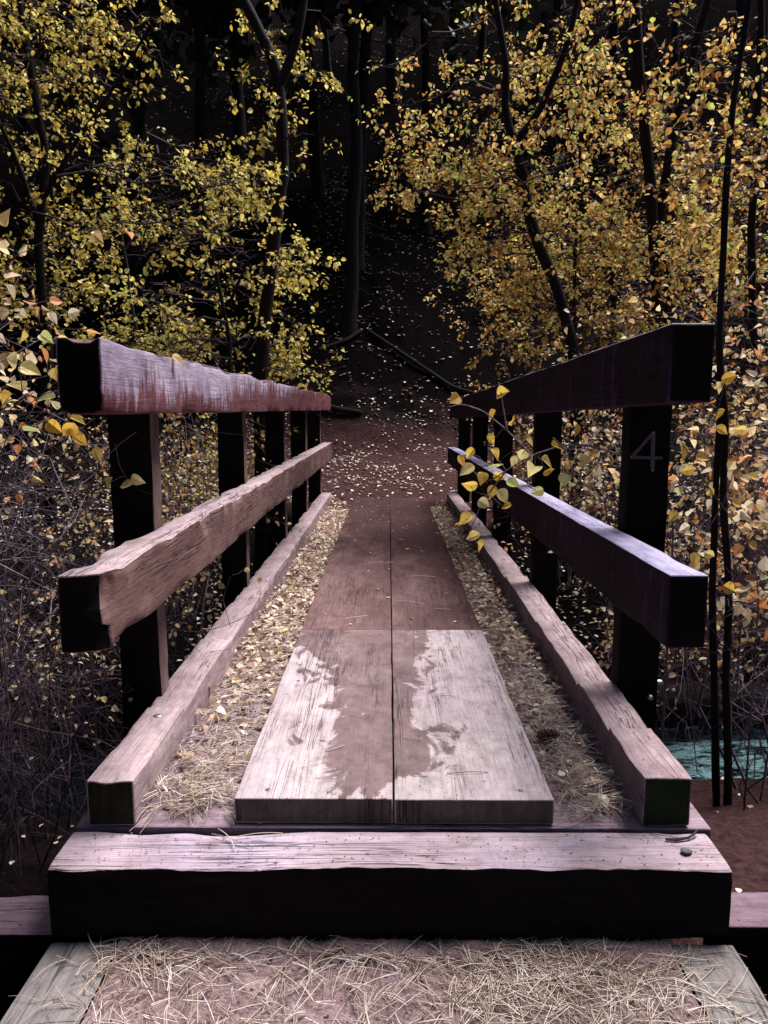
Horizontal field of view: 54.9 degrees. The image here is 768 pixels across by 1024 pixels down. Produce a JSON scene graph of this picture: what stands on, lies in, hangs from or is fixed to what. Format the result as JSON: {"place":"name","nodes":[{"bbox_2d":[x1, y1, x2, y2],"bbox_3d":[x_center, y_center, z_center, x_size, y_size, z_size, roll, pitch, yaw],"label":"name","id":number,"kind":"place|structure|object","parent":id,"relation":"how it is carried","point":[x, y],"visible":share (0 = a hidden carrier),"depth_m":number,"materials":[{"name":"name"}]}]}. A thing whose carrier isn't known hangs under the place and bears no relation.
{"place":"outdoors","nodes":[
{"label":"outdoors","id":0,"kind":"place"},
{"bbox_2d":[0,0,767,1020],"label":"ground","id":1,"kind":"structure","parent":0,"point":[738,836],"depth_m":17.04,"materials":[{"name":"brown soil"}]},
{"bbox_2d":[0,896,81,999],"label":"abutment sill","id":2,"kind":"structure","parent":1,"relation":"on","point":[27,939],"depth_m":2.21,"materials":[{"name":"brown wood"}]},
{"bbox_2d":[0,330,102,876],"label":"leafy branch","id":3,"kind":"object","parent":1,"relation":"on","point":[27,367],"visible":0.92,"depth_m":2.50,"materials":[{"name":"yellow plant"}]},
{"bbox_2d":[0,292,109,605],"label":"shrub","id":4,"kind":"object","parent":1,"relation":"on","point":[26,295],"visible":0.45,"depth_m":6.21,"materials":[{"name":"yellow plant"}]},
{"bbox_2d":[0,583,128,894],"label":"shrub","id":5,"kind":"object","parent":1,"relation":"on","point":[3,685],"visible":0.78,"depth_m":2.94,"materials":[{"name":"brown plant"}]},
{"bbox_2d":[0,652,133,890],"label":"shrub","id":6,"kind":"object","parent":1,"relation":"on","point":[5,766],"visible":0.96,"depth_m":2.58,"materials":[{"name":"brown plant"}]},
{"bbox_2d":[74,31,84,49],"bbox_3d":[-11.374,-26.806,26.925,6.331,19.346,6.056,-5,9,-30],"label":"conifer","id":7,"kind":"object","parent":1,"relation":"on","point":[79,45],"visible":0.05,"depth_m":27.43,"materials":[{"name":"black plant"}]},
{"bbox_2d":[0,324,180,791],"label":"shrub","id":8,"kind":"object","parent":1,"relation":"on","point":[30,399],"visible":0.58,"depth_m":4.24,"materials":[{"name":"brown plant"}]},
{"bbox_2d":[0,432,193,750],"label":"shrub","id":9,"kind":"object","parent":1,"relation":"on","point":[4,533],"visible":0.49,"depth_m":4.47,"materials":[{"name":"brown plant"}]},
{"bbox_2d":[0,0,200,408],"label":"conifer","id":10,"kind":"object","parent":1,"relation":"on","point":[173,60],"visible":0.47,"depth_m":14.49,"materials":[{"name":"plant"}]},
{"bbox_2d":[0,519,200,839],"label":"shrub","id":11,"kind":"object","parent":1,"relation":"on","point":[69,800],"visible":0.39,"depth_m":3.80,"materials":[{"name":"brown plant"}]},
{"bbox_2d":[0,512,221,824],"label":"shrub","id":12,"kind":"object","parent":1,"relation":"on","point":[114,707],"visible":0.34,"depth_m":4.23,"materials":[{"name":"brown plant"}]},
{"bbox_2d":[0,393,228,837],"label":"shrub","id":13,"kind":"object","parent":1,"relation":"on","point":[13,651],"visible":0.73,"depth_m":3.09,"materials":[{"name":"brown plant"}]},
{"bbox_2d":[84,431,144,767],"bbox_3d":[-1.004,0.582,2.829,0.264,1.770,0.078,0,8,0],"label":"leafy branch","id":14,"kind":"object","parent":1,"relation":"on","point":[136,479],"visible":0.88,"depth_m":2.76,"materials":[{"name":"brown plant"}]},
{"bbox_2d":[0,209,246,858],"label":"shrub","id":15,"kind":"object","parent":1,"relation":"on","point":[97,237],"visible":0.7,"depth_m":3.26,"materials":[{"name":"yellow plant"}]},
{"bbox_2d":[0,0,273,581],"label":"broadleaf tree","id":16,"kind":"object","parent":1,"relation":"on","point":[24,10],"visible":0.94,"depth_m":6.84,"materials":[{"name":"yellow plant"}]},
{"bbox_2d":[0,413,278,627],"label":"shrub","id":17,"kind":"object","parent":1,"relation":"on","point":[214,463],"visible":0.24,"depth_m":6.12,"materials":[{"name":"yellow plant"}]},
{"bbox_2d":[1,467,302,721],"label":"shrub","id":18,"kind":"object","parent":1,"relation":"on","point":[208,594],"visible":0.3,"depth_m":4.93,"materials":[{"name":"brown plant"}]},
{"bbox_2d":[109,0,194,250],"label":"conifer","id":19,"kind":"object","parent":1,"relation":"on","point":[139,124],"visible":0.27,"depth_m":18.93,"materials":[{"name":"black plant"}]},
{"bbox_2d":[0,396,328,685],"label":"shrub","id":20,"kind":"object","parent":1,"relation":"on","point":[166,482],"visible":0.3,"depth_m":5.39,"materials":[{"name":"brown plant"}]},
{"bbox_2d":[29,101,300,372],"bbox_3d":[-1.856,-1.474,6.973,2.327,4.586,3.141,0,8,0],"label":"sapling","id":21,"kind":"object","parent":1,"relation":"on","point":[205,346],"visible":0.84,"depth_m":6.43,"materials":[{"name":"yellow plant"}]},
{"bbox_2d":[47,138,295,351],"bbox_3d":[-2.705,-2.156,9.327,3.298,4.475,3.094,0,8,0],"label":"understory tree","id":22,"kind":"object","parent":1,"relation":"on","point":[125,263],"visible":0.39,"depth_m":8.66,"materials":[{"name":"yellow plant"}]},
{"bbox_2d":[87,0,340,297],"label":"conifer","id":23,"kind":"object","parent":1,"relation":"on","point":[202,18],"visible":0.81,"depth_m":16.71,"materials":[{"name":"black plant"}]},
{"bbox_2d":[109,305,345,532],"bbox_3d":[-1.712,-0.797,8.145,2.351,2.767,2.059,4,9,29],"label":"shrub","id":24,"kind":"object","parent":1,"relation":"on","point":[249,464],"visible":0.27,"depth_m":7.82,"materials":[{"name":"yellow plant"}]},
{"bbox_2d":[166,567,289,651],"bbox_3d":[-0.783,0.970,3.553,0.699,1.438,0.050,0,8,0],"label":"leafy branch","id":25,"kind":"object","parent":1,"relation":"on","point":[259,579],"visible":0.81,"depth_m":3.50,"materials":[{"name":"brown plant"}]},
{"bbox_2d":[207,4,258,155],"bbox_3d":[-5.236,-21.765,22.051,7.178,21.932,6.866,3,8,20],"label":"conifer","id":26,"kind":"object","parent":1,"relation":"on","point":[238,128],"visible":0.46,"depth_m":23.51,"materials":[{"name":"black plant"}]},
{"bbox_2d":[262,0,272,39],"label":"conifer","id":27,"kind":"object","parent":1,"relation":"on","point":[267,28],"visible":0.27,"depth_m":35.05,"materials":[{"name":"black plant"}]},
{"bbox_2d":[260,12,325,197],"bbox_3d":[-1.961,-18.204,19.423,6.704,19.784,6.712,4,9,28],"label":"conifer","id":28,"kind":"object","parent":1,"relation":"on","point":[316,176],"visible":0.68,"depth_m":20.51,"materials":[{"name":"black plant"}]},
{"bbox_2d":[215,0,372,572],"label":"slender tree","id":29,"kind":"object","parent":1,"relation":"on","point":[279,74],"visible":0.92,"depth_m":7.20,"materials":[{"name":"yellow plant"}]},
{"bbox_2d":[311,27,331,75],"bbox_3d":[-2.260,-26.013,29.635,6.560,16.398,6.429,-6,10,-37],"label":"conifer","id":30,"kind":"object","parent":1,"relation":"on","point":[326,56],"visible":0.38,"depth_m":30.29,"materials":[{"name":"black plant"}]},
{"bbox_2d":[317,329,362,351],"bbox_3d":[-0.903,-3.621,15.621,1.193,0.564,0.176,-7,10,-40],"label":"tree root","id":31,"kind":"object","parent":1,"relation":"on","point":[342,341],"visible":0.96,"depth_m":15.54,"materials":[{"name":"brown plant"}]},
{"bbox_2d":[330,404,362,415],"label":"fallen branch","id":32,"kind":"object","parent":1,"relation":"on","point":[335,408],"visible":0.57,"depth_m":14.10,"materials":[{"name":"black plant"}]},
{"bbox_2d":[250,0,481,334],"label":"conifer","id":33,"kind":"object","parent":1,"relation":"on","point":[348,323],"visible":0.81,"depth_m":15.93,"materials":[{"name":"black plant"}]},
{"bbox_2d":[0,0,765,891],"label":"fallen leaves","id":34,"kind":"object","parent":1,"relation":"on","point":[338,458],"depth_m":15.23,"materials":[{"name":"yellow plant"}]},
{"bbox_2d":[0,725,767,820],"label":"creek","id":35,"kind":"structure","parent":1,"relation":"in","point":[678,752],"depth_m":4.76,"materials":[{"name":"liquid"}]},
{"bbox_2d":[56,323,714,940],"bbox_3d":[0.052,0.051,6.202,2.266,2.297,8.332,0,8,0],"label":"footbridge","id":36,"kind":"object","parent":1,"relation":"on","point":[380,677],"visible":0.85,"depth_m":2.93,"materials":[{"name":"brown wood"}]},
{"bbox_2d":[147,497,613,810],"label":"leaf litter","id":37,"kind":"object","parent":36,"relation":"on","point":[333,521],"visible":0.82,"depth_m":4.65,"materials":[{"name":"beige plant"}]},
{"bbox_2d":[131,525,635,832],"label":"gutter needles","id":38,"kind":"object","parent":36,"relation":"on","point":[211,792],"visible":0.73,"depth_m":2.84,"materials":[{"name":"beige plant"}]},
{"bbox_2d":[48,832,731,939],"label":"step beam","id":39,"kind":"structure","parent":36,"relation":"attached to","point":[485,891],"depth_m":2.14,"materials":[{"name":"brown wood"}]},
{"bbox_2d":[665,829,697,840],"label":"dead twig","id":40,"kind":"object","parent":39,"relation":"on","point":[681,838],"visible":1,"depth_m":2.25,"materials":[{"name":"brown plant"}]},
{"bbox_2d":[680,848,691,853],"bbox_3d":[0.894,1.003,2.188,0.032,0.009,0.028,-5,9,-30],"label":"bark chip","id":41,"kind":"object","parent":39,"relation":"on","point":[686,851],"visible":1,"depth_m":2.18,"materials":[{"name":"wood"}]},
{"bbox_2d":[202,562,677,848],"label":"loose needles","id":42,"kind":"object","parent":36,"relation":"on","point":[343,745],"visible":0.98,"depth_m":2.48,"materials":[{"name":"brown plant"}]},
{"bbox_2d":[535,728,559,744],"bbox_3d":[0.631,0.870,2.863,0.093,0.065,0.065,0,8,0],"label":"pine cone","id":43,"kind":"object","parent":36,"relation":"on","point":[545,735],"visible":0.94,"depth_m":2.85,"materials":[{"name":"brown plant"}]},
{"bbox_2d":[323,0,470,270],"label":"conifer","id":44,"kind":"object","parent":1,"relation":"on","point":[365,57],"visible":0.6,"depth_m":17.48,"materials":[{"name":"black plant"}]},
{"bbox_2d":[372,15,429,105],"bbox_3d":[0.235,-27.637,27.807,7.869,24.043,7.527,-7,11,-43],"label":"conifer","id":45,"kind":"object","parent":1,"relation":"on","point":[391,56],"visible":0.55,"depth_m":28.34,"materials":[{"name":"black plant"}]},
{"bbox_2d":[279,0,551,232],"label":"conifer","id":46,"kind":"object","parent":1,"relation":"on","point":[399,27],"visible":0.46,"depth_m":20.03,"materials":[{"name":"black plant"}]},
{"bbox_2d":[429,0,470,181],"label":"conifer","id":47,"kind":"object","parent":1,"relation":"on","point":[452,80],"visible":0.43,"depth_m":22.60,"materials":[{"name":"black plant"}]},
{"bbox_2d":[467,0,497,73],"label":"conifer","id":48,"kind":"object","parent":1,"relation":"on","point":[482,42],"visible":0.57,"depth_m":32.33,"materials":[{"name":"black plant"}]},
{"bbox_2d":[355,0,647,579],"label":"leaning tree","id":49,"kind":"object","parent":1,"relation":"on","point":[526,207],"visible":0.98,"depth_m":7.01,"materials":[{"name":"yellow plant"}]},
{"bbox_2d":[427,373,613,534],"bbox_3d":[1.852,-0.658,8.968,1.870,2.245,2.013,-5,9,-31],"label":"shrub","id":50,"kind":"object","parent":1,"relation":"on","point":[528,448],"visible":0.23,"depth_m":8.81,"materials":[{"name":"yellow plant"}]},
{"bbox_2d":[520,0,567,134],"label":"conifer","id":51,"kind":"object","parent":1,"relation":"on","point":[543,30],"visible":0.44,"depth_m":25.87,"materials":[{"name":"black plant"}]},
{"bbox_2d":[449,386,673,742],"bbox_3d":[0.820,0.517,3.199,1.142,2.093,0.271,-2,8,-14],"label":"leafy branch","id":52,"kind":"object","parent":1,"relation":"on","point":[492,490],"visible":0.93,"depth_m":3.03,"materials":[{"name":"yellow plant"}]},
{"bbox_2d":[439,145,710,562],"bbox_3d":[2.114,-1.572,8.267,2.818,4.349,3.482,0,8,0],"label":"young tree","id":53,"kind":"object","parent":1,"relation":"on","point":[516,302],"visible":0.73,"depth_m":7.59,"materials":[{"name":"yellow plant"}]},
{"bbox_2d":[484,344,693,589],"bbox_3d":[1.922,-0.286,6.962,1.802,2.583,1.942,5,9,30],"label":"shrub","id":54,"kind":"object","parent":1,"relation":"on","point":[576,495],"visible":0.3,"depth_m":6.97,"materials":[{"name":"yellow plant"}]},
{"bbox_2d":[450,407,764,658],"bbox_3d":[1.565,0.256,5.498,2.169,2.048,1.845,0,8,0],"label":"shrub","id":55,"kind":"object","parent":1,"relation":"on","point":[594,470],"visible":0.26,"depth_m":5.39,"materials":[{"name":"yellow plant"}]},
{"bbox_2d":[460,85,767,500],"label":"background tree","id":56,"kind":"object","parent":1,"relation":"on","point":[608,188],"visible":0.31,"depth_m":9.66,"materials":[{"name":"yellow plant"}]},
{"bbox_2d":[589,0,644,61],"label":"conifer","id":57,"kind":"object","parent":1,"relation":"on","point":[613,32],"visible":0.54,"depth_m":28.59,"materials":[{"name":"black plant"}]},
{"bbox_2d":[521,0,749,330],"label":"tall tree","id":58,"kind":"object","parent":1,"relation":"on","point":[644,124],"visible":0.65,"depth_m":7.50,"materials":[{"name":"yellow plant"}]},
{"bbox_2d":[531,269,767,565],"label":"shrub","id":59,"kind":"object","parent":1,"relation":"on","point":[618,418],"visible":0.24,"depth_m":6.32,"materials":[{"name":"yellow plant"}]},
{"bbox_2d":[542,463,767,774],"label":"shrub","id":60,"kind":"object","parent":1,"relation":"on","point":[671,650],"visible":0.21,"depth_m":5.04,"materials":[{"name":"brown plant"}]},
{"bbox_2d":[554,125,767,682],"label":"shrub","id":61,"kind":"object","parent":1,"relation":"on","point":[761,332],"visible":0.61,"depth_m":5.37,"materials":[{"name":"yellow plant"}]},
{"bbox_2d":[571,0,767,549],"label":"dark tree","id":62,"kind":"object","parent":1,"relation":"on","point":[668,165],"visible":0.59,"depth_m":7.56,"materials":[{"name":"yellow plant"}]},
{"bbox_2d":[647,0,693,115],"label":"conifer","id":63,"kind":"object","parent":1,"relation":"on","point":[675,32],"visible":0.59,"depth_m":23.18,"materials":[{"name":"black plant"}]},
{"bbox_2d":[596,398,767,803],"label":"shrub","id":64,"kind":"object","parent":1,"relation":"on","point":[759,506],"visible":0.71,"depth_m":3.96,"materials":[{"name":"yellow plant"}]},
{"bbox_2d":[602,351,767,739],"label":"shrub","id":65,"kind":"object","parent":1,"relation":"on","point":[745,640],"visible":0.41,"depth_m":4.89,"materials":[{"name":"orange plant"}]},
{"bbox_2d":[610,680,767,722],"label":"fallen log","id":66,"kind":"object","parent":1,"relation":"on","point":[682,705],"visible":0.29,"depth_m":5.13,"materials":[{"name":"brown wood"}]},
{"bbox_2d":[614,0,767,806],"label":"twin stem tree","id":67,"kind":"object","parent":1,"relation":"on","point":[721,449],"visible":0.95,"depth_m":3.60,"materials":[{"name":"yellow plant"}]},
{"bbox_2d":[668,372,758,809],"bbox_3d":[1.448,0.418,3.255,0.436,2.039,0.148,0,8,0],"label":"leafy branch","id":68,"kind":"object","parent":67,"relation":"attached to","point":[727,379],"visible":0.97,"depth_m":3.21,"materials":[{"name":"yellow plant"}]},
{"bbox_2d":[646,0,767,606],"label":"edge tree","id":69,"kind":"object","parent":1,"relation":"on","point":[752,248],"visible":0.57,"depth_m":6.35,"materials":[{"name":"yellow plant"}]},
{"bbox_2d":[667,357,767,649],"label":"shrub","id":70,"kind":"object","parent":1,"relation":"on","point":[754,535],"visible":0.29,"depth_m":5.71,"materials":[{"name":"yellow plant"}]},
{"bbox_2d":[673,294,767,572],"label":"shrub","id":71,"kind":"object","parent":1,"relation":"on","point":[763,370],"visible":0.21,"depth_m":6.95,"materials":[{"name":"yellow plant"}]},
{"bbox_2d":[703,892,767,1000],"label":"abutment sill","id":72,"kind":"structure","parent":1,"relation":"on","point":[747,936],"depth_m":2.17,"materials":[{"name":"brown wood"}]},
{"bbox_2d":[731,0,747,51],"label":"conifer","id":73,"kind":"object","parent":1,"relation":"on","point":[740,6],"visible":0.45,"depth_m":25.70,"materials":[{"name":"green plant"}]},
{"bbox_3d":[-0.875,1.801,-0.275,0.174,0.312,4.953,0,8,0],"label":"edge timber","id":74,"kind":"object","parent":1,"relation":"on","visible":0},
{"bbox_2d":[0,942,117,1023],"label":"approach board","id":75,"kind":"object","parent":74,"relation":"on","point":[41,985],"visible":0.82,"depth_m":1.98,"materials":[{"name":"grey wood"}]},
{"bbox_3d":[0.894,1.802,-0.285,0.174,0.312,4.953,0,8,0],"label":"edge timber","id":76,"kind":"object","parent":1,"relation":"on","visible":0},
{"bbox_2d":[671,945,767,1023],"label":"approach board","id":77,"kind":"object","parent":76,"relation":"on","point":[731,959],"visible":0.71,"depth_m":2.00,"materials":[{"name":"grey wood"}]},
{"bbox_2d":[82,936,707,1023],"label":"approach path","id":78,"kind":"structure","parent":0,"point":[644,948],"depth_m":2.00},
{"bbox_2d":[23,934,767,1023],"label":"fallen pine needles","id":79,"kind":"object","parent":78,"relation":"on","point":[531,977],"visible":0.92,"depth_m":1.98,"materials":[{"name":"beige plant"}]},
{"bbox_2d":[83,584,707,1023],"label":"bark crumbs","id":80,"kind":"object","parent":78,"relation":"on","point":[341,960],"visible":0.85,"depth_m":2.03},
{"bbox_2d":[552,0,565,13],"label":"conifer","id":81,"kind":"object","parent":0,"point":[557,5],"visible":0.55,"depth_m":36.22,"materials":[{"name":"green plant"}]}
]}

